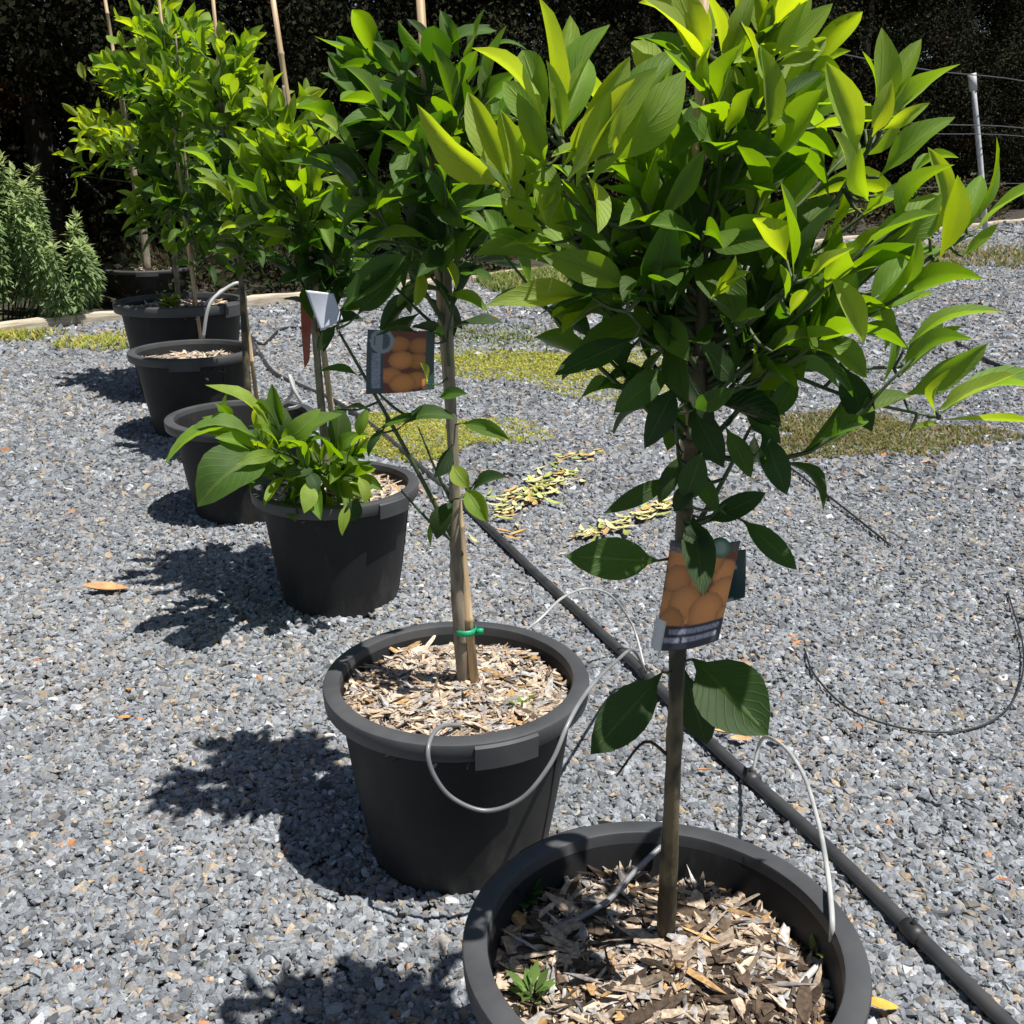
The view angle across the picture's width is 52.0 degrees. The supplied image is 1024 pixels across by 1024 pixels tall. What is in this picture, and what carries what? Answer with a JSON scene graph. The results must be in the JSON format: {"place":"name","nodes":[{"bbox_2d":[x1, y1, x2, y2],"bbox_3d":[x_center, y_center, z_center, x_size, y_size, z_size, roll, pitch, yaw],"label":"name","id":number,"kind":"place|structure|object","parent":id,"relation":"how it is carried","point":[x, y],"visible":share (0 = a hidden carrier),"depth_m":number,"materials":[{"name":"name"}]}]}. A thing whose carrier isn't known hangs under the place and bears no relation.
{"place":"outdoors","nodes":[
{"label":"outdoors","id":0,"kind":"place"},
{"bbox_2d":[0,167,1023,1023],"bbox_3d":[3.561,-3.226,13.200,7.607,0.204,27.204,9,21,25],"label":"gravel stones","id":1,"kind":"object","parent":0,"point":[96,482],"visible":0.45,"depth_m":2.48,"materials":[{"name":"gravel"}]},
{"bbox_2d":[0,324,66,342],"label":"weeds","id":2,"kind":"object","parent":1,"relation":"on","point":[11,334],"visible":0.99,"depth_m":7.12,"materials":[{"name":"green plant"}]},
{"bbox_2d":[0,311,121,331],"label":"edging board","id":3,"kind":"object","parent":1,"relation":"on","point":[86,317],"visible":0.45,"depth_m":7.57,"materials":[{"name":"wood"}]},
{"bbox_2d":[50,328,127,350],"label":"weeds","id":4,"kind":"object","parent":1,"relation":"on","point":[82,343],"visible":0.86,"depth_m":6.87,"materials":[{"name":"green plant"}]},
{"bbox_2d":[82,581,127,590],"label":"fallen leaf","id":5,"kind":"object","parent":1,"relation":"on","point":[105,586],"visible":1,"depth_m":2.96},
{"bbox_2d":[118,715,130,717],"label":"fallen leaf","id":6,"kind":"object","parent":1,"relation":"on","point":[123,716],"visible":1,"depth_m":2.29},
{"bbox_2d":[112,292,239,394],"bbox_3d":[-1.672,-0.841,5.373,0.664,0.489,0.651,7,20,20],"label":"plant pot","id":7,"kind":"object","parent":1,"relation":"on","point":[145,325],"visible":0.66,"depth_m":5.11,"materials":[{"name":"plastic"}]},
{"bbox_2d":[121,297,226,318],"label":"bark mulch","id":8,"kind":"object","parent":7,"relation":"in","point":[187,302],"visible":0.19,"depth_m":5.38,"materials":[{"name":"wood"}]},
{"bbox_2d":[88,0,234,302],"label":"citrus tree","id":9,"kind":"object","parent":8,"relation":"on","point":[122,63],"visible":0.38,"depth_m":5.06,"materials":[{"name":"green plant"}]},
{"bbox_2d":[155,291,183,306],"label":"seedling","id":10,"kind":"object","parent":8,"relation":"on","point":[168,301],"visible":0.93,"depth_m":5.05,"materials":[{"name":"green plant"}]},
{"bbox_2d":[157,0,202,338],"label":"bamboo stake","id":11,"kind":"object","parent":7,"relation":"in","point":[185,225],"visible":0.56,"depth_m":4.98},
{"bbox_2d":[128,5,253,305],"bbox_3d":[-1.457,-1.554,4.888,0.487,1.507,0.611,15,24,38],"label":"citrus tree","id":12,"kind":"object","parent":7,"relation":"in","point":[161,185],"visible":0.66,"depth_m":4.77,"materials":[{"name":"green plant"}]},
{"bbox_2d":[195,282,232,319],"bbox_3d":[-1.439,-1.020,5.082,0.200,0.181,0.028,-3,19,-10],"label":"drip tube","id":13,"kind":"object","parent":7,"relation":"in","point":[206,302],"visible":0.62,"depth_m":5.07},
{"bbox_2d":[201,281,246,337],"bbox_3d":[-1.367,-0.973,5.033,0.260,0.260,0.077,-17,25,-41],"label":"drip tube","id":14,"kind":"object","parent":7,"relation":"in","point":[217,294],"visible":0.72,"depth_m":4.98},
{"bbox_2d":[127,339,255,437],"bbox_3d":[-1.400,-0.538,4.655,0.546,0.374,0.557,-3,19,-8],"label":"plant pot","id":15,"kind":"object","parent":1,"relation":"on","point":[183,383],"visible":0.64,"depth_m":4.46,"materials":[{"name":"plastic"}]},
{"bbox_2d":[135,349,242,379],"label":"bark mulch","id":16,"kind":"object","parent":15,"relation":"in","point":[183,354],"visible":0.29,"depth_m":4.68,"materials":[{"name":"wood"}]},
{"bbox_2d":[164,399,314,525],"bbox_3d":[-0.915,-0.166,3.600,0.500,0.344,0.511,-4,19,-11],"label":"plant pot","id":17,"kind":"object","parent":1,"relation":"on","point":[236,506],"visible":0.39,"depth_m":3.48,"materials":[{"name":"plastic"}]},
{"bbox_2d":[167,16,293,393],"bbox_3d":[-0.989,-1.072,3.924,0.503,1.420,0.434,0,19,0],"label":"citrus tree","id":18,"kind":"object","parent":17,"relation":"in","point":[232,74],"visible":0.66,"depth_m":3.77,"materials":[{"name":"green plant"}]},
{"bbox_2d":[211,0,258,398],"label":"bamboo stake","id":19,"kind":"object","parent":18,"relation":"attached to","point":[253,374],"visible":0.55,"depth_m":4.07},
{"bbox_2d":[281,374,301,410],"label":"drip tube","id":20,"kind":"object","parent":17,"relation":"on","point":[293,389],"visible":0.9,"depth_m":3.45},
{"bbox_2d":[240,326,300,344],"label":"drip tube","id":21,"kind":"object","parent":1,"relation":"on","point":[271,337],"visible":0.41,"depth_m":7.13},
{"bbox_2d":[250,461,418,618],"bbox_3d":[-0.478,0.078,2.892,0.460,0.334,0.450,14,23,36],"label":"plant pot","id":22,"kind":"object","parent":1,"relation":"on","point":[327,568],"visible":0.77,"depth_m":2.75,"materials":[{"name":"plastic"}]},
{"bbox_2d":[263,473,413,522],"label":"bark mulch","id":23,"kind":"object","parent":22,"relation":"in","point":[389,487],"visible":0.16,"depth_m":2.84,"materials":[{"name":"wood"}]},
{"bbox_2d":[164,61,382,534],"bbox_3d":[-0.562,-0.513,2.584,0.518,1.104,0.670,0,19,0],"label":"citrus tree","id":24,"kind":"object","parent":23,"relation":"on","point":[240,455],"visible":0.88,"depth_m":2.54,"materials":[{"name":"green plant"}]},
{"bbox_2d":[300,302,311,368],"bbox_3d":[-0.520,-0.455,2.672,0.034,0.177,0.013,-17,25,-41],"label":"plant tag","id":25,"kind":"object","parent":24,"relation":"attached to","point":[306,321],"visible":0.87,"depth_m":2.67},
{"bbox_2d":[306,290,342,330],"bbox_3d":[-0.451,-0.486,2.531,0.085,0.098,0.013,-6,20,-17],"label":"plant tag","id":26,"kind":"object","parent":24,"relation":"hanging from","point":[325,308],"visible":0.95,"depth_m":2.53,"materials":[{"name":"plastic"}]},
{"bbox_2d":[270,0,333,411],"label":"bamboo stake","id":27,"kind":"object","parent":23,"relation":"on","point":[328,387],"visible":0.3,"depth_m":2.53,"materials":[{"name":"wood"}]},
{"bbox_2d":[247,275,476,306],"bbox_3d":[-1.500,-1.938,9.288,3.168,0.113,0.110,-18,26,-42],"label":"edging board","id":28,"kind":"object","parent":1,"relation":"on","point":[259,300],"visible":0.17,"depth_m":8.77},
{"bbox_2d":[351,410,553,461],"bbox_3d":[-0.276,-0.347,4.648,0.930,0.018,0.868,0,19,0],"label":"moss","id":29,"kind":"object","parent":1,"relation":"on","point":[412,430],"visible":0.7,"depth_m":4.60,"materials":[{"name":"green plant"}]},
{"bbox_2d":[322,621,588,894],"bbox_3d":[-0.094,0.435,1.835,0.450,0.334,0.460,-8,20,-22],"label":"plant pot","id":30,"kind":"object","parent":1,"relation":"on","point":[425,833],"visible":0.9,"depth_m":1.69,"materials":[{"name":"plastic"}]},
{"bbox_2d":[343,635,571,769],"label":"bark mulch","id":31,"kind":"object","parent":30,"relation":"in","point":[415,687],"visible":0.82,"depth_m":1.78,"materials":[{"name":"wood"}]},
{"bbox_2d":[283,9,525,682],"bbox_3d":[-0.138,-0.197,1.637,0.364,1.060,0.395,0,19,0],"label":"citrus tree","id":32,"kind":"object","parent":31,"relation":"on","point":[425,239],"visible":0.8,"depth_m":1.49,"materials":[{"name":"green plant"}]},
{"bbox_2d":[366,329,434,393],"bbox_3d":[-0.166,-0.226,1.564,0.107,0.096,0.012,-6,19,-16],"label":"plant tag","id":33,"kind":"object","parent":32,"relation":"attached to","point":[394,359],"visible":0.98,"depth_m":1.56,"materials":[{"name":"plastic"}]},
{"bbox_2d":[456,625,482,636],"bbox_3d":[-0.072,0.198,1.763,0.049,0.011,0.038,0,19,0],"label":"plant tie","id":34,"kind":"object","parent":32,"relation":"attached to","point":[474,631],"visible":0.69,"depth_m":1.75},
{"bbox_2d":[416,0,478,683],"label":"bamboo stake","id":35,"kind":"object","parent":31,"relation":"on","point":[469,617],"visible":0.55,"depth_m":1.71,"materials":[{"name":"wood"}]},
{"bbox_2d":[507,694,535,707],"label":"seedling","id":36,"kind":"object","parent":31,"relation":"on","point":[519,699],"visible":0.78,"depth_m":1.73,"materials":[{"name":"green plant"}]},
{"bbox_2d":[426,648,646,812],"bbox_3d":[0.149,0.358,1.970,0.193,0.336,0.948,9,21,24],"label":"drip tube","id":37,"kind":"object","parent":30,"relation":"in","point":[529,791],"visible":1,"depth_m":1.58,"materials":[{"name":"plastic"}]},
{"bbox_2d":[0,177,1023,321],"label":"garden bed","id":38,"kind":"object","parent":1,"relation":"on","point":[1017,213],"depth_m":10.90,"materials":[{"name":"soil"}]},
{"bbox_2d":[0,0,95,260],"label":"evergreen tree","id":39,"kind":"object","parent":38,"relation":"on","point":[16,156],"visible":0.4,"depth_m":8.97,"materials":[{"name":"green plant"}]},
{"bbox_2d":[0,150,107,322],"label":"leafy shrub","id":40,"kind":"object","parent":38,"relation":"on","point":[84,281],"visible":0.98,"depth_m":7.54,"materials":[{"name":"green plant"}]},
{"bbox_2d":[0,0,247,297],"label":"evergreen tree","id":41,"kind":"object","parent":38,"relation":"on","point":[17,19],"visible":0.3,"depth_m":8.97,"materials":[{"name":"green plant"}]},
{"bbox_2d":[0,0,252,272],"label":"evergreen tree","id":42,"kind":"object","parent":38,"relation":"on","point":[2,69],"depth_m":11.00,"materials":[{"name":"green plant"}]},
{"bbox_2d":[100,263,189,299],"bbox_3d":[-2.990,-1.860,8.660,0.731,0.320,0.746,-6,19,-16],"label":"plant pot","id":43,"kind":"object","parent":38,"relation":"on","point":[144,282],"visible":0.38,"depth_m":8.38,"materials":[{"name":"plastic"}]},
{"bbox_2d":[115,265,181,275],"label":"bark mulch","id":44,"kind":"object","parent":43,"relation":"in","point":[140,267],"visible":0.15,"depth_m":8.64,"materials":[{"name":"wood"}]},
{"bbox_2d":[52,47,151,270],"bbox_3d":[-3.079,-2.720,8.198,0.736,1.669,0.699,-17,25,-41],"label":"citrus tree","id":45,"kind":"object","parent":44,"relation":"on","point":[105,134],"visible":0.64,"depth_m":8.03,"materials":[{"name":"green plant"}]},
{"bbox_2d":[104,0,140,242],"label":"bamboo stake","id":46,"kind":"object","parent":44,"relation":"on","point":[109,25],"visible":0.37,"depth_m":7.91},
{"bbox_2d":[100,235,234,304],"bbox_3d":[-2.845,-1.998,8.698,1.056,0.665,1.092,0,19,0],"label":"bush","id":47,"kind":"object","parent":38,"relation":"on","point":[164,260],"visible":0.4,"depth_m":8.57,"materials":[{"name":"green plant"}]},
{"bbox_2d":[0,0,402,272],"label":"evergreen tree","id":48,"kind":"object","parent":38,"relation":"on","point":[316,25],"visible":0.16,"depth_m":9.73,"materials":[{"name":"green plant"}]},
{"bbox_2d":[227,229,303,295],"bbox_3d":[-2.098,-2.325,9.516,1.100,0.755,1.263,0,19,0],"label":"bush","id":49,"kind":"object","parent":38,"relation":"on","point":[277,271],"visible":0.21,"depth_m":9.33,"materials":[{"name":"green plant"}]},
{"bbox_2d":[155,0,487,254],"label":"evergreen tree","id":50,"kind":"object","parent":38,"relation":"on","point":[254,4],"visible":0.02,"depth_m":12.39,"materials":[{"name":"green plant"}]},
{"bbox_2d":[146,0,502,262],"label":"evergreen tree","id":51,"kind":"object","parent":38,"relation":"on","point":[385,171],"visible":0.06,"depth_m":11.56,"materials":[{"name":"green plant"}]},
{"bbox_2d":[248,0,570,256],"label":"evergreen tree","id":52,"kind":"object","parent":38,"relation":"on","point":[496,11],"visible":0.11,"depth_m":12.11,"materials":[{"name":"green plant"}]},
{"bbox_2d":[433,210,520,271],"bbox_3d":[-0.480,-2.938,11.110,1.229,0.900,1.240,-17,25,-40],"label":"bush","id":53,"kind":"object","parent":38,"relation":"on","point":[494,266],"visible":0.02,"depth_m":10.99,"materials":[{"name":"green plant"}]},
{"bbox_2d":[361,0,652,227],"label":"evergreen tree","id":54,"kind":"object","parent":38,"relation":"on","point":[529,31],"visible":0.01,"depth_m":14.84,"materials":[{"name":"green plant"}]},
{"bbox_2d":[426,0,725,253],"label":"evergreen tree","id":55,"kind":"object","parent":38,"relation":"on","point":[606,49],"visible":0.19,"depth_m":12.88,"materials":[{"name":"green plant"}]},
{"bbox_2d":[531,0,753,194],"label":"evergreen tree","id":56,"kind":"object","parent":38,"relation":"on","point":[623,41],"depth_m":18.52,"materials":[{"name":"green plant"}]},
{"bbox_2d":[513,0,782,203],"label":"evergreen tree","id":57,"kind":"object","parent":38,"relation":"on","point":[689,91],"visible":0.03,"depth_m":14.56,"materials":[{"name":"green plant"}]},
{"bbox_2d":[586,0,874,213],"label":"evergreen tree","id":58,"kind":"object","parent":38,"relation":"on","point":[776,196],"visible":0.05,"depth_m":15.94,"materials":[{"name":"green plant"}]},
{"bbox_2d":[665,0,875,208],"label":"evergreen tree","id":59,"kind":"object","parent":38,"relation":"on","point":[837,61],"visible":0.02,"depth_m":18.30,"materials":[{"name":"green plant"}]},
{"bbox_2d":[732,0,941,166],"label":"evergreen tree","id":60,"kind":"object","parent":38,"relation":"on","point":[878,14],"depth_m":19.77,"materials":[{"name":"green plant"}]},
{"bbox_2d":[807,170,911,235],"bbox_3d":[5.627,-4.946,16.805,1.897,1.025,2.115,0,19,0],"label":"bush","id":61,"kind":"object","parent":38,"relation":"on","point":[862,220],"visible":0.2,"depth_m":16.46,"materials":[{"name":"green plant"}]},
{"bbox_2d":[806,0,986,222],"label":"evergreen tree","id":62,"kind":"object","parent":38,"relation":"on","point":[867,24],"visible":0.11,"depth_m":18.81,"materials":[{"name":"green plant"}]},
{"bbox_2d":[812,0,1000,216],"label":"evergreen tree","id":63,"kind":"object","parent":38,"relation":"on","point":[951,101],"visible":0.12,"depth_m":20.21,"materials":[{"name":"green plant"}]},
{"bbox_2d":[858,0,1001,209],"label":"evergreen tree","id":64,"kind":"object","parent":38,"relation":"on","point":[942,52],"depth_m":23.55,"materials":[{"name":"green plant"}]},
{"bbox_2d":[893,168,1011,223],"bbox_3d":[8.181,-5.882,19.529,1.900,1.071,1.893,0,19,0],"label":"bush","id":65,"kind":"object","parent":38,"relation":"on","point":[990,207],"visible":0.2,"depth_m":19.34,"materials":[{"name":"green plant"}]},
{"bbox_2d":[882,0,1023,214],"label":"evergreen tree","id":66,"kind":"object","parent":38,"relation":"on","point":[1014,29],"visible":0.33,"depth_m":21.58,"materials":[{"name":"green plant"}]},
{"bbox_2d":[897,2,1023,159],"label":"evergreen tree","id":67,"kind":"object","parent":38,"relation":"on","point":[983,53],"depth_m":26.45,"materials":[{"name":"green plant"}]},
{"bbox_2d":[919,0,1023,210],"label":"evergreen tree","id":68,"kind":"object","parent":38,"relation":"on","point":[1017,199],"visible":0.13,"depth_m":23.58,"materials":[{"name":"green plant"}]},
{"bbox_2d":[964,1,1023,208],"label":"evergreen tree","id":69,"kind":"object","parent":38,"relation":"on","point":[1005,112],"visible":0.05,"depth_m":25.11,"materials":[{"name":"green plant"}]},
{"bbox_2d":[510,528,527,534],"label":"fallen leaf","id":70,"kind":"object","parent":1,"relation":"on","point":[518,531],"visible":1,"depth_m":3.41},
{"bbox_2d":[474,265,572,291],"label":"grass","id":71,"kind":"structure","parent":1,"relation":"on","point":[507,279],"depth_m":10.05,"materials":[{"name":"green plant"}]},
{"bbox_2d":[469,463,585,541],"bbox_3d":[0.042,-0.045,3.717,0.311,0.028,0.920,7,20,19],"label":"dry frond","id":72,"kind":"object","parent":1,"relation":"on","point":[532,496],"visible":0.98,"depth_m":3.79,"materials":[{"name":"yellow plant"}]},
{"bbox_2d":[435,322,630,355],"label":"weeds","id":73,"kind":"object","parent":1,"relation":"on","point":[515,333],"visible":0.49,"depth_m":7.10,"materials":[{"name":"green plant"}]},
{"bbox_2d":[434,346,668,400],"bbox_3d":[0.391,-0.821,6.049,1.833,0.021,1.684,0,19,0],"label":"moss","id":74,"kind":"object","parent":1,"relation":"on","point":[519,363],"visible":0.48,"depth_m":6.11,"materials":[{"name":"green plant"}]},
{"bbox_2d":[553,450,603,462],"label":"dry frond","id":75,"kind":"object","parent":1,"relation":"on","point":[582,454],"visible":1,"depth_m":4.27,"materials":[{"name":"yellow plant"}]},
{"bbox_2d":[567,496,672,541],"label":"dry frond","id":76,"kind":"object","parent":1,"relation":"on","point":[663,504],"visible":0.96,"depth_m":3.50,"materials":[{"name":"yellow plant"}]},
{"bbox_2d":[240,323,1018,1023],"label":"irrigation pipe","id":77,"kind":"object","parent":1,"relation":"on","point":[912,931],"visible":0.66,"depth_m":1.92,"materials":[{"name":"plastic"}]},
{"bbox_2d":[526,588,644,665],"bbox_3d":[0.157,0.268,2.250,0.082,0.335,0.627,11,21,29],"label":"drip tube","id":78,"kind":"object","parent":77,"relation":"attached to","point":[568,594],"visible":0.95,"depth_m":2.27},
{"bbox_2d":[752,735,834,941],"bbox_3d":[0.436,0.484,1.628,0.043,0.324,0.836,2,19,7],"label":"drip tube","id":79,"kind":"object","parent":77,"relation":"on","point":[824,856],"visible":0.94,"depth_m":1.41,"materials":[{"name":"plastic"}]},
{"bbox_2d":[462,821,871,1023],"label":"plant pot","id":80,"kind":"object","parent":1,"relation":"on","point":[793,898],"visible":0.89,"depth_m":1.29,"materials":[{"name":"black plastic"}]},
{"bbox_2d":[493,860,833,1023],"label":"bark mulch","id":81,"kind":"object","parent":80,"relation":"in","point":[722,956],"visible":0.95,"depth_m":1.21,"materials":[{"name":"wood"}]},
{"bbox_2d":[506,959,555,1003],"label":"seedling","id":82,"kind":"object","parent":81,"relation":"on","point":[530,976],"visible":1,"depth_m":1.17,"materials":[{"name":"green plant"}]},
{"bbox_2d":[518,876,544,908],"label":"seedling","id":83,"kind":"object","parent":81,"relation":"on","point":[535,892],"visible":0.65,"depth_m":1.30,"materials":[{"name":"green plant"}]},
{"bbox_2d":[550,844,660,927],"bbox_3d":[0.121,0.470,1.303,0.196,0.040,0.021,-14,23,-36],"label":"drip tube","id":84,"kind":"object","parent":81,"relation":"on","point":[614,894],"visible":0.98,"depth_m":1.31,"materials":[{"name":"plastic"}]},
{"bbox_2d":[680,0,708,458],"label":"bamboo stake","id":85,"kind":"object","parent":81,"relation":"on","point":[699,98],"visible":0.06,"depth_m":0.90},
{"bbox_2d":[417,0,1023,938],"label":"citrus tree","id":86,"kind":"object","parent":81,"relation":"on","point":[639,132],"visible":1,"depth_m":0.88,"materials":[{"name":"green plant"}]},
{"bbox_2d":[651,537,740,651],"bbox_3d":[0.174,0.080,1.000,0.077,0.126,0.028,5,19,13],"label":"plant tag","id":87,"kind":"object","parent":86,"relation":"attached to","point":[691,616],"visible":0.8,"depth_m":1.00,"materials":[{"name":"orange plastic"}]},
{"bbox_2d":[727,549,745,601],"bbox_3d":[0.222,0.066,1.054,0.028,0.062,0.008,7,20,20],"label":"plant tag","id":88,"kind":"object","parent":86,"relation":"attached to","point":[737,587],"visible":0.46,"depth_m":1.05,"materials":[{"name":"plastic"}]},
{"bbox_2d":[776,958,822,1008],"bbox_3d":[0.328,0.526,1.184,0.019,0.016,0.109,14,23,36],"label":"dripper stake","id":89,"kind":"object","parent":81,"relation":"on","point":[811,971],"visible":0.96,"depth_m":1.19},
{"bbox_2d":[809,934,823,957],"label":"seedling","id":90,"kind":"object","parent":81,"relation":"on","point":[812,941],"visible":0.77,"depth_m":1.23,"materials":[{"name":"green plant"}]},
{"bbox_2d":[730,735,751,739],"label":"fallen leaf","id":91,"kind":"object","parent":1,"relation":"on","point":[738,737],"visible":0.88,"depth_m":2.20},
{"bbox_2d":[709,235,858,255],"bbox_3d":[3.985,-3.691,14.485,4.624,0.112,0.109,-18,26,-42],"label":"edging board","id":92,"kind":"object","parent":1,"relation":"on","point":[845,238],"visible":0.12,"depth_m":15.23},
{"bbox_2d":[791,467,892,547],"bbox_3d":[1.132,-0.069,3.815,0.014,0.014,1.102,-2,19,-6],"label":"drip tube","id":93,"kind":"object","parent":1,"relation":"on","point":[854,516],"visible":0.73,"depth_m":3.60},
{"bbox_2d":[745,407,1023,459],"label":"weeds","id":94,"kind":"object","parent":1,"relation":"on","point":[806,433],"visible":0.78,"depth_m":4.56,"materials":[{"name":"green plant"}]},
{"bbox_2d":[871,997,898,1009],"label":"fallen leaf","id":95,"kind":"object","parent":1,"relation":"on","point":[880,1003],"visible":0.7,"depth_m":1.51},
{"bbox_2d":[803,591,1023,732],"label":"drip tube","id":96,"kind":"object","parent":1,"relation":"on","point":[918,730],"visible":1,"depth_m":2.32,"materials":[{"name":"plastic"}]},
{"bbox_2d":[813,239,1023,268],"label":"weeds","id":97,"kind":"object","parent":1,"relation":"on","point":[988,254],"visible":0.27,"depth_m":12.68,"materials":[{"name":"green plant"}]},
{"bbox_2d":[967,73,987,229],"bbox_3d":[7.000,-5.261,15.744,0.673,2.462,0.132,0,19,0],"label":"trellis post","id":98,"kind":"object","parent":1,"relation":"on","point":[972,81],"visible":0.67,"depth_m":15.57,"materials":[{"name":"metal"}]},
{"bbox_2d":[716,28,1023,81],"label":"trellis wire","id":99,"kind":"object","parent":98,"relation":"attached to","point":[945,72],"visible":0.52,"depth_m":14.33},
{"bbox_2d":[730,104,1023,128],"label":"trellis wire","id":100,"kind":"object","parent":98,"relation":"attached to","point":[968,125],"visible":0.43,"depth_m":15.14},
{"bbox_2d":[779,183,1021,190],"bbox_3d":[6.767,-4.814,15.441,0.014,0.102,13.500,18,26,42],"label":"trellis wire","id":101,"kind":"object","parent":98,"relation":"attached to","point":[964,185],"visible":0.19,"depth_m":15.79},
{"bbox_2d":[955,341,1002,366],"bbox_3d":[2.900,-0.847,6.108,0.131,0.024,1.667,-1,19,-2],"label":"drip tube","id":102,"kind":"object","parent":1,"relation":"on","point":[985,359],"visible":0.45,"depth_m":6.29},
{"bbox_2d":[939,218,1023,229],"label":"edging board","id":103,"kind":"object","parent":1,"relation":"on","point":[994,222],"visible":0.3,"depth_m":18.91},
{"bbox_2d":[996,877,1011,880],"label":"fallen leaf","id":104,"kind":"object","parent":1,"relation":"on","point":[1003,878],"visible":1,"depth_m":1.77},
{"bbox_2d":[833,126,1023,136],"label":"trellis wire","id":105,"kind":"object","parent":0,"point":[958,134],"visible":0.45,"depth_m":15.11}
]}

